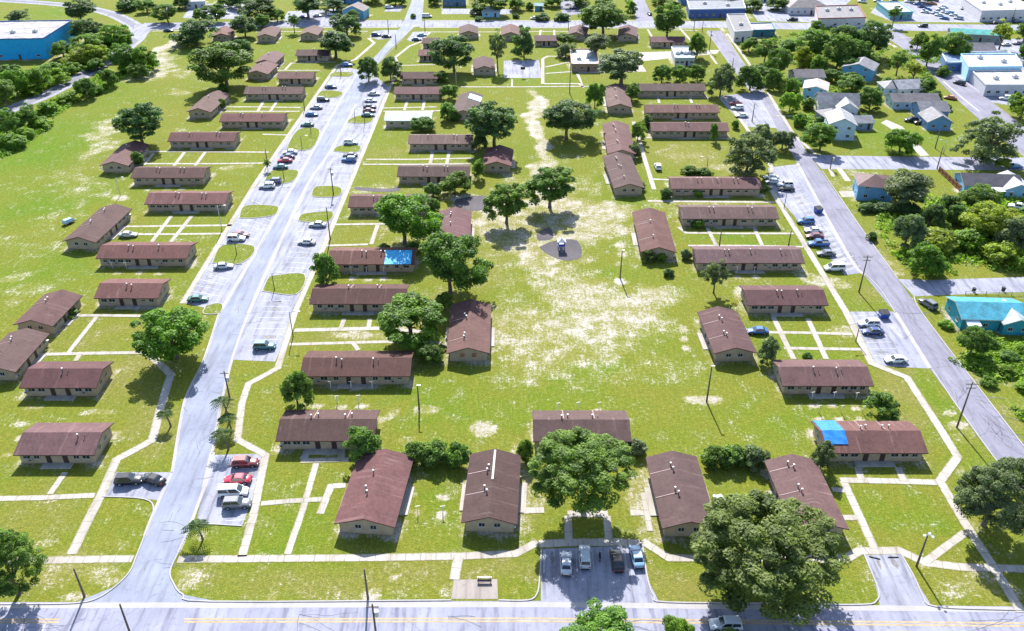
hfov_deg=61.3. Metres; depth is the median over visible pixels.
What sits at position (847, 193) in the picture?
driveway
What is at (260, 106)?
sidewalk
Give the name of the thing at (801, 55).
tree
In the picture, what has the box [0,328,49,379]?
apartment block
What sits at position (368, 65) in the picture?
tree
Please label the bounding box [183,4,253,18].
parking lot
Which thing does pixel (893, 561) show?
oil stains
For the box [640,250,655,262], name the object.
shrub
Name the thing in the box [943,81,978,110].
road line
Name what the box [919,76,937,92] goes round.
tree
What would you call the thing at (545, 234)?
play surface
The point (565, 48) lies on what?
tree
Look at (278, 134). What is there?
sidewalk
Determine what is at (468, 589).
forecourt
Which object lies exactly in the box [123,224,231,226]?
sidewalk
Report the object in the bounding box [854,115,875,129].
house
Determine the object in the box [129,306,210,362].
tree
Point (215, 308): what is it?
grass island
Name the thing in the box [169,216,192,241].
sidewalk
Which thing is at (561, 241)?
playground structure
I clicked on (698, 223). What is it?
shrub
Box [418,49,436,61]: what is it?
apartment block
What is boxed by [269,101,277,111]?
sidewalk
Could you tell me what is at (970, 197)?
tree
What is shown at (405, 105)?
sidewalk
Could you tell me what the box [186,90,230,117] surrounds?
apartment block
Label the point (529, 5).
shrub
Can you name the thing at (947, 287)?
street
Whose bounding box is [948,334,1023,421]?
ground cover
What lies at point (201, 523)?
palm tree
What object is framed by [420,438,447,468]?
shrub
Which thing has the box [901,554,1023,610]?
kerb
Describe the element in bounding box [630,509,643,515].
sidewalk
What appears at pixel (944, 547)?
sidewalk
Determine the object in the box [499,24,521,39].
apartment block
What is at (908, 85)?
house
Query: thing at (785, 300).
apartment block
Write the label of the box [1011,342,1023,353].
shrub
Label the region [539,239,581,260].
play surface
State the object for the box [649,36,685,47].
apartment block
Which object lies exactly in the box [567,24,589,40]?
apartment block
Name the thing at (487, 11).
house
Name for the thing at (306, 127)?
kerb
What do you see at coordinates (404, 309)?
tree
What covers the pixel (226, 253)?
grass island
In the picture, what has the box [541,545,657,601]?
parking lot
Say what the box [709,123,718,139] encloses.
tree
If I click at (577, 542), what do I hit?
sidewalk
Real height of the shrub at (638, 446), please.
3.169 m
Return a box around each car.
[118,231,137,237]
[142,472,166,486]
[187,294,208,302]
[213,262,233,269]
[223,473,251,484]
[232,231,249,236]
[272,163,288,169]
[277,157,292,162]
[280,153,294,158]
[282,149,297,154]
[297,238,315,244]
[300,121,314,126]
[305,111,318,116]
[308,220,326,227]
[310,104,322,108]
[325,84,336,88]
[342,152,357,156]
[361,112,374,116]
[362,108,375,112]
[364,97,376,101]
[364,104,376,108]
[367,91,379,95]
[560,551,572,575]
[609,548,623,572]
[629,544,644,568]
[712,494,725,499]
[729,101,742,105]
[735,113,748,117]
[746,326,768,334]
[763,174,779,179]
[765,178,780,183]
[778,185,794,191]
[804,226,822,233]
[805,232,824,238]
[816,249,835,256]
[861,326,884,335]
[883,354,908,363]
[943,95,956,99]
[1001,42,1011,45]
[1007,163,1022,168]
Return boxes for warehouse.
[0,20,74,59]
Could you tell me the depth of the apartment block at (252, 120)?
303.24 m
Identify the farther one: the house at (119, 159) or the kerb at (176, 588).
the house at (119, 159)
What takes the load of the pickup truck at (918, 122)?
on the ground at (588, 330)
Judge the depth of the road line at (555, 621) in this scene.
126.44 m
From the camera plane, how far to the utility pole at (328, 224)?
228.43 m
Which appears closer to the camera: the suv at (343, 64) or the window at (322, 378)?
the window at (322, 378)
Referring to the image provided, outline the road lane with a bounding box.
[0,0,138,111]
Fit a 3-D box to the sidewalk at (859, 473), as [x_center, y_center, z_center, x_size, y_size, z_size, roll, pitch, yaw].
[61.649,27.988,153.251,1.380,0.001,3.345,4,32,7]
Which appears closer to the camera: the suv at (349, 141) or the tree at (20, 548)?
the tree at (20, 548)
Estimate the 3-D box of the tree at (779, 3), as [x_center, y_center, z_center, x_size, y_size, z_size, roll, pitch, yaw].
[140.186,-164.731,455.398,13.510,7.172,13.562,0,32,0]
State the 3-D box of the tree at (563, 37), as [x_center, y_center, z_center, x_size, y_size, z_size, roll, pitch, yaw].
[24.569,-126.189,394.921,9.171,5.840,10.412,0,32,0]
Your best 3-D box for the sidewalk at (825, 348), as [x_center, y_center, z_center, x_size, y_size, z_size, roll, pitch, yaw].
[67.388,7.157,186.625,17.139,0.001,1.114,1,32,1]
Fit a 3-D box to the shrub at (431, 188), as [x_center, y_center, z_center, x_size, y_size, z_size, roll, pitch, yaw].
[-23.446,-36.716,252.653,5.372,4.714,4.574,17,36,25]
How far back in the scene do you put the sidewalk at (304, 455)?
157.26 m
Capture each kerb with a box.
[0,496,153,604]
[169,523,450,601]
[171,313,218,471]
[202,303,222,314]
[211,363,231,453]
[212,243,254,264]
[239,204,278,218]
[262,273,305,294]
[263,169,298,183]
[286,127,319,150]
[298,211,333,221]
[311,185,341,197]
[499,549,541,600]
[642,545,879,604]
[723,32,767,96]
[768,97,806,152]
[822,170,897,278]
[864,273,894,311]
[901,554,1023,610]
[913,296,1023,446]
[932,369,1011,479]
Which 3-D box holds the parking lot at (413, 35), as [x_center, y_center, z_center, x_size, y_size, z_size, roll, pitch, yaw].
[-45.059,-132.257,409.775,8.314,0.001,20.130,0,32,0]
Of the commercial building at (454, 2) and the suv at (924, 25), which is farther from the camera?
the commercial building at (454, 2)
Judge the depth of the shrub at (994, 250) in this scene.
217.43 m
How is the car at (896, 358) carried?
on the parking lot at (894, 335)
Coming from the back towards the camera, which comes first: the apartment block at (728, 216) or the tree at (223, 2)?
the tree at (223, 2)
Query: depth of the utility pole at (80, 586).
128.72 m
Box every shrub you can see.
[0,132,28,149]
[14,82,43,95]
[14,126,33,138]
[31,116,53,128]
[36,101,59,114]
[39,62,62,71]
[56,91,80,104]
[62,62,82,74]
[66,307,78,318]
[87,85,103,94]
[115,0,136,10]
[117,60,135,73]
[130,151,143,164]
[217,83,228,91]
[218,98,226,108]
[378,243,389,246]
[400,441,426,466]
[405,242,419,250]
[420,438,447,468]
[422,182,441,198]
[429,198,440,212]
[433,70,449,82]
[444,441,471,468]
[450,113,461,120]
[469,8,481,15]
[475,16,483,21]
[516,439,534,463]
[525,2,533,9]
[534,12,549,20]
[553,12,569,20]
[626,437,647,456]
[629,142,641,157]
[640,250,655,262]
[641,114,652,127]
[655,253,667,261]
[659,187,672,197]
[661,189,669,198]
[663,268,674,276]
[680,165,696,175]
[680,249,692,259]
[690,220,704,228]
[694,190,702,197]
[697,167,714,175]
[700,445,728,469]
[724,444,748,467]
[731,120,738,128]
[744,444,770,471]
[760,182,769,191]
[792,113,807,126]
[801,97,816,109]
[802,352,812,359]
[814,116,823,122]
[857,202,876,212]
[865,232,877,240]
[872,202,895,214]
[883,76,896,80]
[894,201,921,214]
[924,226,959,255]
[929,219,951,229]
[936,65,951,76]
[937,319,954,329]
[952,227,991,252]
[960,355,977,365]
[979,375,998,387]
[980,240,1019,264]
[987,232,995,240]
[990,337,1000,349]
[991,363,1017,376]
[997,349,1020,362]
[1010,249,1023,269]
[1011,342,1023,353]
[1013,380,1023,393]
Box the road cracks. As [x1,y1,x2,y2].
[22,36,1023,630]
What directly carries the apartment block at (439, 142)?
on the ground at (588, 330)
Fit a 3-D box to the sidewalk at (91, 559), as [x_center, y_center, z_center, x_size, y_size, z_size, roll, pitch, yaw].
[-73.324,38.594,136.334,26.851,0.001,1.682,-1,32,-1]
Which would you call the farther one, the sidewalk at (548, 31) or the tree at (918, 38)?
the sidewalk at (548, 31)
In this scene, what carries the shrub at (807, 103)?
on the ground at (588, 330)
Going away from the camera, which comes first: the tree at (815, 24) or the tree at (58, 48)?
the tree at (58, 48)
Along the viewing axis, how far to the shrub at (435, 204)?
243.38 m
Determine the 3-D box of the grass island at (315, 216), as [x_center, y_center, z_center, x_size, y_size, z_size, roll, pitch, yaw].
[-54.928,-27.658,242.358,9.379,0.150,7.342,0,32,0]
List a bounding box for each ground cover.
[0,50,112,103]
[0,53,156,157]
[766,25,892,70]
[781,70,850,141]
[856,193,1023,278]
[886,46,945,78]
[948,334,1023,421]
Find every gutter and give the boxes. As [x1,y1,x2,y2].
[0,602,1023,612]
[143,70,931,551]
[174,20,634,30]
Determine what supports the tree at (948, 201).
on the ground at (588, 330)
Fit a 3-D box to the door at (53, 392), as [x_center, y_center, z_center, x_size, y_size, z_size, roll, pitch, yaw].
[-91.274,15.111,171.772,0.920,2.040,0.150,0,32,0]
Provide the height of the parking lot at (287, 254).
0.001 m
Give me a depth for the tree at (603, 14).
403.34 m
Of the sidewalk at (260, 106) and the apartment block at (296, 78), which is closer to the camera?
the sidewalk at (260, 106)
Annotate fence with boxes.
[938,166,960,190]
[939,308,959,332]
[965,290,1023,295]
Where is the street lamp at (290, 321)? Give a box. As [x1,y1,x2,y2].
[289,311,299,336]
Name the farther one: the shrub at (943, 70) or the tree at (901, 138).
the shrub at (943, 70)
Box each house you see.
[341,2,369,18]
[481,6,500,16]
[534,3,543,10]
[678,0,686,3]
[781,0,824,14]
[787,69,826,83]
[802,78,829,98]
[814,92,859,115]
[814,108,835,123]
[824,107,857,140]
[841,57,879,80]
[852,173,891,202]
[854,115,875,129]
[877,80,897,94]
[884,93,940,108]
[892,79,925,92]
[910,101,950,116]
[917,106,953,129]
[944,296,1023,334]
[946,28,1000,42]
[953,170,1023,198]
[968,42,996,50]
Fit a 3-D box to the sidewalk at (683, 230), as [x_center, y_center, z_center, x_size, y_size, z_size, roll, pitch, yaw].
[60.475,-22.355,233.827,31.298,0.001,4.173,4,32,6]
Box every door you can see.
[45,456,52,462]
[50,389,56,395]
[62,456,68,462]
[65,389,71,395]
[315,442,320,448]
[331,442,336,448]
[361,377,365,383]
[790,306,795,312]
[815,387,821,393]
[830,387,836,393]
[862,454,868,460]
[879,454,885,460]
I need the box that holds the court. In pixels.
[504,60,540,77]
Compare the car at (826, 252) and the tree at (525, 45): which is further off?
the tree at (525, 45)
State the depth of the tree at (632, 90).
326.08 m
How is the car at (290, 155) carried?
on the parking lot at (275, 197)
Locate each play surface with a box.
[454,196,485,210]
[536,227,552,240]
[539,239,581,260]
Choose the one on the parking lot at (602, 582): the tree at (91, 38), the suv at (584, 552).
the suv at (584, 552)
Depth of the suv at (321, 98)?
327.68 m
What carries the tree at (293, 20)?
on the ground at (588, 330)
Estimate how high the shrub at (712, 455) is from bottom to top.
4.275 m
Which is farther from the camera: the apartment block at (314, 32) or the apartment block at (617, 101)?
the apartment block at (314, 32)
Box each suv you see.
[113,472,143,486]
[221,496,251,510]
[226,233,245,241]
[231,455,259,468]
[252,340,275,350]
[258,181,275,188]
[265,177,281,183]
[316,96,329,101]
[341,62,352,66]
[341,155,356,162]
[343,138,357,144]
[371,32,381,36]
[578,545,591,569]
[654,163,661,169]
[708,615,743,630]
[730,104,743,109]
[776,180,793,186]
[796,216,814,224]
[857,318,880,327]
[904,116,918,121]
[917,23,927,27]
[918,298,938,309]
[953,80,965,85]
[954,15,963,19]
[998,95,1011,99]
[1012,19,1022,22]
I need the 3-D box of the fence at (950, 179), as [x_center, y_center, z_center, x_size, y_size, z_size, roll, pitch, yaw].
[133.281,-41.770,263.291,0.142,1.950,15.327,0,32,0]
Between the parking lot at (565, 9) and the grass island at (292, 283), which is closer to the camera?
the grass island at (292, 283)
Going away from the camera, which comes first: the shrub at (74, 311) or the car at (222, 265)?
the shrub at (74, 311)
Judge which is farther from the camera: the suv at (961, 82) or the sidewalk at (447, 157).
the suv at (961, 82)
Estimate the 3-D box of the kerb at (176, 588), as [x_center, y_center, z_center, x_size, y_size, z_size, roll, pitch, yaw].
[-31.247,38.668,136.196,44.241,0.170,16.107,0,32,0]
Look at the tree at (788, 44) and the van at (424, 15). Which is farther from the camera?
the van at (424, 15)
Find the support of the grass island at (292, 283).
on the parking lot at (287, 254)
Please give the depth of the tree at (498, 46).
355.40 m
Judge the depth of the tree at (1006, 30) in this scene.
384.80 m
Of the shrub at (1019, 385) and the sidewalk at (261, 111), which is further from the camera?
the sidewalk at (261, 111)
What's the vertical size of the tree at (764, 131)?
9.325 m
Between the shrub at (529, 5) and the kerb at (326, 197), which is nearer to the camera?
the kerb at (326, 197)
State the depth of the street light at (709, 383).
168.43 m
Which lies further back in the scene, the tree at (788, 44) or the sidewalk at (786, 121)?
the tree at (788, 44)
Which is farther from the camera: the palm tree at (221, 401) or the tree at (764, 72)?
the tree at (764, 72)
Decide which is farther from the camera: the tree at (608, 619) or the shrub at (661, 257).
the shrub at (661, 257)
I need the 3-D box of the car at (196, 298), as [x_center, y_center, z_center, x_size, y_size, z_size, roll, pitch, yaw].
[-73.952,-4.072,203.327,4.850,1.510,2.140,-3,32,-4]
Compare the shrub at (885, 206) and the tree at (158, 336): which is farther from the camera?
the shrub at (885, 206)
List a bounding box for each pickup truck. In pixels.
[786,17,797,20]
[807,238,829,246]
[913,119,921,124]
[1007,202,1023,210]
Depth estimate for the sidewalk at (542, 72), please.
365.07 m
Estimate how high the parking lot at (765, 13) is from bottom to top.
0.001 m
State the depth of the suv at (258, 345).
185.71 m
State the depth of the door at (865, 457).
155.42 m
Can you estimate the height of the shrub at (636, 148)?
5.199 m
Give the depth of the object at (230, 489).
147.57 m
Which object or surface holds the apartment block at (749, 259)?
on the ground at (588, 330)
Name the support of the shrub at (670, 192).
on the ground at (588, 330)
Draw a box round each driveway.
[579,50,718,73]
[839,191,854,196]
[866,554,929,604]
[881,120,927,155]
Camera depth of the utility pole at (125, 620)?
117.67 m
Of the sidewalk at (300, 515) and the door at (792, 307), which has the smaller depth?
the sidewalk at (300, 515)
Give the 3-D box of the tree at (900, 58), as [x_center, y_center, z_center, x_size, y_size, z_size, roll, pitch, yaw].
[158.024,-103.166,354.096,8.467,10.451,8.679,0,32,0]
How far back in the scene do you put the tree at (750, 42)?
383.69 m
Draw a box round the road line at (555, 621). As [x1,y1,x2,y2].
[0,618,1023,626]
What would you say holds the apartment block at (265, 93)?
on the ground at (588, 330)
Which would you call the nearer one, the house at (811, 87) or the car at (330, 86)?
the house at (811, 87)
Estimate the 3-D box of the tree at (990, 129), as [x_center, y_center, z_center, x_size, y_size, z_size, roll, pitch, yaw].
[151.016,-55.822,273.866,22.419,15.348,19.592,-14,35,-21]
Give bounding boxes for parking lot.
[106,472,169,499]
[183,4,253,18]
[186,67,357,306]
[197,454,260,524]
[233,76,387,361]
[282,9,341,20]
[369,30,396,39]
[385,5,403,10]
[407,31,426,41]
[442,8,511,13]
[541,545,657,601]
[560,0,585,14]
[718,92,776,127]
[747,0,850,21]
[768,164,859,274]
[850,312,930,368]
[871,0,1023,22]
[952,39,1023,104]
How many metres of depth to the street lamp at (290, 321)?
188.30 m
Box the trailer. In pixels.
[62,217,76,224]
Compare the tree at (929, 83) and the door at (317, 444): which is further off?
the tree at (929, 83)
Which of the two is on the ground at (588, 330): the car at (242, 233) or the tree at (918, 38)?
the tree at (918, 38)
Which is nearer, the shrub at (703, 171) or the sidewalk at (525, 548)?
the sidewalk at (525, 548)
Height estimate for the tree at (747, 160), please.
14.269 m
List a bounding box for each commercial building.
[186,0,205,8]
[328,0,361,3]
[443,0,465,5]
[686,0,745,18]
[726,13,752,41]
[750,22,775,36]
[814,4,865,27]
[876,1,913,19]
[940,51,1020,70]
[960,0,1023,21]
[960,53,1022,80]
[969,70,1023,95]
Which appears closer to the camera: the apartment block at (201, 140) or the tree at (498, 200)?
the tree at (498, 200)
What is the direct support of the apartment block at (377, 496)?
on the ground at (588, 330)
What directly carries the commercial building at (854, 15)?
on the ground at (588, 330)
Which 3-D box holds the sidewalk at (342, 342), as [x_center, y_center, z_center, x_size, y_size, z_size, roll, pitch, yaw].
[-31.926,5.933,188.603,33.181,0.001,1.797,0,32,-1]
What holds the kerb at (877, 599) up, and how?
on the ground at (588, 330)
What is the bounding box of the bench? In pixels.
[477,577,491,583]
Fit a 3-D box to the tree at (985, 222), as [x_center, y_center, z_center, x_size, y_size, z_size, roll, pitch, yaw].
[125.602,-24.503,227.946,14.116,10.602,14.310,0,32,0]
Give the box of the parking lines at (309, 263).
[193,79,895,571]
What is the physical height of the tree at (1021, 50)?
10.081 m
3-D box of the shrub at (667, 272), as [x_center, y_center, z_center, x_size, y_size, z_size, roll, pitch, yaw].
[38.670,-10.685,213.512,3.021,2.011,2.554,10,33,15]
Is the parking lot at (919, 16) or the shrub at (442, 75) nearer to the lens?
the shrub at (442, 75)
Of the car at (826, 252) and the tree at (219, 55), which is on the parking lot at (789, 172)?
the car at (826, 252)
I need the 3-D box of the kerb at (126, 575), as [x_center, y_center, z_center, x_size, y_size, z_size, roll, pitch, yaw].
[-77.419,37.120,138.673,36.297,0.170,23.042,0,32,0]
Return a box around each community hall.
[570,48,598,71]
[671,46,694,65]
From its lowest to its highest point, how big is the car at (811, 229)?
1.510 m
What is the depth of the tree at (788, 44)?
379.64 m
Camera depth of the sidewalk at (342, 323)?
194.82 m
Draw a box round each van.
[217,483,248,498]
[422,13,431,17]
[823,262,845,271]
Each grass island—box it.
[203,303,221,313]
[213,244,253,263]
[240,205,277,217]
[263,273,304,293]
[264,169,297,182]
[286,127,318,149]
[299,211,332,221]
[312,186,341,196]
[317,90,341,96]
[330,72,353,76]
[334,145,359,151]
[348,116,372,122]
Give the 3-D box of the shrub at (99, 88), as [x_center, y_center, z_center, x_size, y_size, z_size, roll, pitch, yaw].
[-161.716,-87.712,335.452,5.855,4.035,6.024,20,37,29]
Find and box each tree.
[0,64,20,78]
[0,67,28,97]
[0,79,14,107]
[0,107,20,134]
[0,527,48,597]
[3,9,30,20]
[14,102,38,127]
[26,65,54,85]
[44,68,71,83]
[50,40,71,57]
[59,44,93,66]
[62,0,96,18]
[68,18,102,36]
[68,33,103,52]
[72,77,97,97]
[81,44,109,66]
[82,58,104,70]
[98,24,133,47]
[98,69,118,85]
[107,43,133,65]
[111,102,163,142]
[126,63,149,77]
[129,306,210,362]
[131,46,159,68]
[134,0,156,12]
[148,3,176,22]
[156,409,172,426]
[167,15,220,45]
[172,0,189,8]
[180,518,212,539]
[185,41,254,84]
[192,8,205,20]
[197,3,226,21]
[207,428,235,449]
[209,396,234,415]
[216,413,238,428]
[217,0,228,7]
[227,0,244,7]
[228,15,256,36]
[233,39,253,55]
[234,0,274,17]
[253,13,269,28]
[263,159,270,167]
[269,8,284,21]
[279,370,314,408]
[285,13,300,32]
[291,0,320,18]
[309,252,339,283]
[317,30,354,57]
[319,0,346,13]
[328,13,361,35]
[342,426,381,462]
[347,9,359,16]
[357,56,379,81]
[365,0,378,2]
[373,192,443,244]
[376,291,446,348]
[380,55,402,81]
[384,0,407,5]
[410,116,435,131]
[416,342,443,363]
[419,231,493,293]
[426,34,475,70]
[428,0,442,4]
[436,291,452,308]
[438,171,472,194]
[439,85,458,99]
[440,101,457,119]
[464,100,517,145]
[471,0,508,10]
[471,136,488,150]
[472,158,484,178]
[482,182,529,223]
[488,28,506,70]
[508,0,525,9]
[510,25,534,56]
[524,166,575,207]
[527,425,637,514]
[541,0,562,6]
[541,98,603,138]
[554,42,576,56]
[556,33,575,43]
[559,597,634,630]
[564,0,590,7]
[577,0,628,34]
[583,32,610,53]
[585,82,606,108]
[597,48,643,84]
[624,0,637,14]
[625,82,641,100]
[631,121,647,141]
[651,0,668,4]
[652,64,671,82]
[653,2,686,35]
[661,614,694,630]
[665,0,683,9]
[671,64,691,82]
[688,32,707,58]
[689,64,705,81]
[689,488,851,626]
[700,259,732,293]
[705,63,737,96]
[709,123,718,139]
[721,627,736,630]
[722,131,777,176]
[735,65,766,90]
[740,37,758,51]
[742,0,762,10]
[749,64,774,80]
[751,123,772,140]
[753,38,779,62]
[757,335,780,363]
[763,48,792,71]
[765,0,788,10]
[765,68,783,89]
[769,130,797,150]
[778,37,800,52]
[778,92,804,111]
[785,77,802,91]
[793,46,814,67]
[794,28,830,55]
[799,122,837,150]
[808,20,826,33]
[809,54,828,69]
[809,439,837,469]
[823,33,857,68]
[824,68,843,81]
[829,24,860,47]
[836,56,859,68]
[837,71,866,92]
[851,38,873,57]
[857,19,893,50]
[859,86,884,110]
[863,390,900,420]
[869,56,881,67]
[883,128,923,154]
[883,167,935,203]
[888,5,903,26]
[890,51,909,75]
[892,213,928,248]
[903,62,926,78]
[907,241,950,275]
[909,31,927,49]
[919,33,945,65]
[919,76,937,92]
[919,204,945,226]
[928,90,942,100]
[936,194,966,218]
[942,31,972,54]
[945,204,967,225]
[948,110,1023,164]
[953,456,1023,536]
[956,325,994,355]
[957,183,1003,207]
[958,200,1018,236]
[990,18,1016,49]
[992,216,1023,250]
[993,158,1012,168]
[1007,92,1023,118]
[1014,23,1023,41]
[1018,44,1023,59]
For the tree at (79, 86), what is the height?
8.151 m
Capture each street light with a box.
[706,365,714,401]
[915,532,934,566]
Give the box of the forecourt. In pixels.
[451,579,497,598]
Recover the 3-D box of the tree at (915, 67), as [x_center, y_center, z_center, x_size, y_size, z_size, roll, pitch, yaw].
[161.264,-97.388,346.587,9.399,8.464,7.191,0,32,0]
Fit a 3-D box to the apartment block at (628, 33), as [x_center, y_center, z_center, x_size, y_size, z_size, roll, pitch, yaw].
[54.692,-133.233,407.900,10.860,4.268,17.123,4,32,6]
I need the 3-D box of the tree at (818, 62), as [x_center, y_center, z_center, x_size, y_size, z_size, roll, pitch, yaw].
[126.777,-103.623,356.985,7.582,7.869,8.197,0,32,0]
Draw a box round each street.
[78,27,413,601]
[404,0,423,20]
[633,0,652,20]
[707,31,1023,491]
[809,154,1023,169]
[889,32,1023,155]
[898,277,1023,295]
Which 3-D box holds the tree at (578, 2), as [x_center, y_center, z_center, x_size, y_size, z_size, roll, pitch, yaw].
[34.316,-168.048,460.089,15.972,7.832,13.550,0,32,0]
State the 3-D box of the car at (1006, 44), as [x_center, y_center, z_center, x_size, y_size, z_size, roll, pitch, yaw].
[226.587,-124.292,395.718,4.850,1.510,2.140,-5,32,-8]
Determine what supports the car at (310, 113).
on the parking lot at (275, 197)
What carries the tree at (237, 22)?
on the ground at (588, 330)
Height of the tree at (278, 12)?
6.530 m
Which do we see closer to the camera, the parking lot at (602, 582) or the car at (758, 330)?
the parking lot at (602, 582)
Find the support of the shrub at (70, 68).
on the ground at (588, 330)
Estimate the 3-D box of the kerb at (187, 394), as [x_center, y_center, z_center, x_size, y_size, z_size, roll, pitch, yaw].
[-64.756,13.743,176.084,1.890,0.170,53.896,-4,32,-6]
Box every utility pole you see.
[73,568,85,596]
[119,603,129,630]
[220,371,230,397]
[326,207,330,239]
[330,168,333,193]
[363,568,368,598]
[366,603,378,630]
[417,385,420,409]
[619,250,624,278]
[858,255,870,292]
[956,382,978,427]
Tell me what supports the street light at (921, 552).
on the ground at (588, 330)
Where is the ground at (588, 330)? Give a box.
[0,0,1023,605]
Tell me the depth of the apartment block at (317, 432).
158.79 m
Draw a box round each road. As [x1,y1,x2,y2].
[0,0,146,118]
[0,601,1023,630]
[133,24,151,40]
[144,21,1022,31]
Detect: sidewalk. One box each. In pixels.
[0,493,94,500]
[4,555,134,564]
[41,351,141,355]
[47,472,67,493]
[66,356,174,553]
[67,317,97,351]
[73,354,81,360]
[78,314,140,316]
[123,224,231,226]
[138,233,226,234]
[143,153,154,164]
[147,162,263,163]
[149,151,268,152]
[150,216,172,241]
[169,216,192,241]
[172,151,186,165]
[177,539,539,562]
[180,37,382,302]
[193,151,206,165]
[225,111,298,111]
[228,106,300,107]
[233,32,430,556]
[256,101,264,111]
[261,497,321,505]
[262,134,292,135]
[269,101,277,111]
[278,70,319,70]
[281,31,367,31]
[284,463,318,553]
[289,340,441,345]
[294,326,420,332]
[300,449,309,459]
[300,457,348,462]
[316,482,345,513]
[325,243,367,246]
[335,223,384,224]
[337,449,346,458]
[338,319,345,328]
[351,342,359,349]
[363,163,469,164]
[366,157,473,159]
[366,318,371,327]
[369,225,379,243]
[383,106,435,108]
[403,100,408,109]
[429,152,433,162]
[445,152,450,162]
[449,557,462,579]
[461,86,588,86]
[522,483,526,511]
[522,507,543,513]
[529,31,567,31]
[538,538,639,547]
[541,56,564,83]
[544,73,584,88]
[564,516,572,542]
[567,510,607,516]
[603,516,613,542]
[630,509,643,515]
[632,121,655,188]
[639,97,709,97]
[640,493,653,530]
[640,538,844,562]
[646,137,727,138]
[648,200,775,202]
[677,227,793,233]
[688,245,803,247]
[706,228,717,245]
[722,96,773,187]
[726,33,766,89]
[752,228,763,245]
[767,93,817,154]
[769,190,1023,611]
[769,331,852,334]
[771,317,795,358]
[784,347,861,350]
[805,318,828,358]
[827,167,834,176]
[831,487,845,492]
[836,168,850,180]
[839,477,937,484]
[840,481,878,547]
[843,515,856,519]
[846,546,1023,572]
[854,467,864,479]
[894,467,907,480]
[922,530,967,564]
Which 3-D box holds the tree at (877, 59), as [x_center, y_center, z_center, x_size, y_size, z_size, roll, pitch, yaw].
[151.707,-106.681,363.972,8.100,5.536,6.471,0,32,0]
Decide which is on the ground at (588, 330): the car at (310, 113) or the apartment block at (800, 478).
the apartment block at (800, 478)
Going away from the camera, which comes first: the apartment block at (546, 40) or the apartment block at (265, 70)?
the apartment block at (265, 70)
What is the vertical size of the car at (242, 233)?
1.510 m
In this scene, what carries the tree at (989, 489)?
on the ground at (588, 330)
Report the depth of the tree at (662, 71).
344.83 m
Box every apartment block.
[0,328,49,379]
[13,289,82,333]
[13,422,113,468]
[19,361,113,400]
[62,204,131,249]
[94,279,170,308]
[95,242,197,268]
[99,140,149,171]
[130,166,211,186]
[144,191,233,213]
[167,131,240,149]
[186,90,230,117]
[212,26,236,41]
[219,112,288,128]
[243,86,305,100]
[247,61,278,79]
[255,51,284,66]
[256,26,282,41]
[275,410,379,454]
[277,71,316,85]
[295,48,331,61]
[299,25,323,39]
[301,351,414,388]
[309,284,409,314]
[329,247,417,274]
[334,449,414,534]
[348,194,432,216]
[384,111,433,126]
[394,87,440,100]
[397,165,470,184]
[400,72,437,85]
[408,134,473,151]
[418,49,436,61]
[422,38,439,48]
[439,207,474,237]
[444,299,494,360]
[454,91,482,119]
[457,24,479,38]
[459,449,524,532]
[471,56,496,74]
[483,145,515,172]
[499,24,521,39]
[532,410,631,449]
[534,35,558,46]
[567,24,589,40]
[601,120,635,158]
[602,152,644,194]
[603,83,631,113]
[616,24,638,41]
[631,207,676,259]
[636,83,705,97]
[643,104,719,119]
[644,451,710,536]
[648,122,729,138]
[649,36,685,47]
[667,176,762,197]
[676,205,778,228]
[690,246,804,273]
[697,306,756,361]
[739,285,828,316]
[764,454,848,535]
[771,360,873,398]
[810,420,928,466]
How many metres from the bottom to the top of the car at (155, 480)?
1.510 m
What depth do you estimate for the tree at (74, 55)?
363.80 m
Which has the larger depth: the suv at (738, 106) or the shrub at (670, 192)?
the suv at (738, 106)
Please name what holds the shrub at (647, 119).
on the ground at (588, 330)
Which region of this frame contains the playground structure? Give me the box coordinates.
[557,238,565,252]
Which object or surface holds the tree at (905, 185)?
on the ground at (588, 330)
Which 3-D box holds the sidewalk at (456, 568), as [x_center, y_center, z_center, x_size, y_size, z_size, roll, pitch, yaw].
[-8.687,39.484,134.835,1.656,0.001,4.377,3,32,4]
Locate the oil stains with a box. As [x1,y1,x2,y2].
[199,77,898,568]
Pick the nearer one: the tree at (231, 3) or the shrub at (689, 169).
the shrub at (689, 169)
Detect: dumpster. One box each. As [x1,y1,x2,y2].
[814,205,823,212]
[878,309,890,318]
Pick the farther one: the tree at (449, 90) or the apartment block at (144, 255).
the tree at (449, 90)
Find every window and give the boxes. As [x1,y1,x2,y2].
[320,377,327,380]
[355,524,361,528]
[370,525,376,529]
[478,522,484,527]
[493,523,500,527]
[678,527,684,531]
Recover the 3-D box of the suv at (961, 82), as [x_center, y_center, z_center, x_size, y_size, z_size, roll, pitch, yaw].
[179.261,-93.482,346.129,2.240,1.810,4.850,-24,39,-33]
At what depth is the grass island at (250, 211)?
245.19 m
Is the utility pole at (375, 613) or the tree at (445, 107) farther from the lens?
the tree at (445, 107)
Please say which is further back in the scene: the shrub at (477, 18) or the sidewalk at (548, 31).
the shrub at (477, 18)
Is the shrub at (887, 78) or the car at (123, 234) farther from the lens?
the shrub at (887, 78)
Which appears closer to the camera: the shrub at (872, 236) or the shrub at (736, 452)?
the shrub at (736, 452)
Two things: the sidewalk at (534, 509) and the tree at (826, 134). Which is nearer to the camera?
the sidewalk at (534, 509)
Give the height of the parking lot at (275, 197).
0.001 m

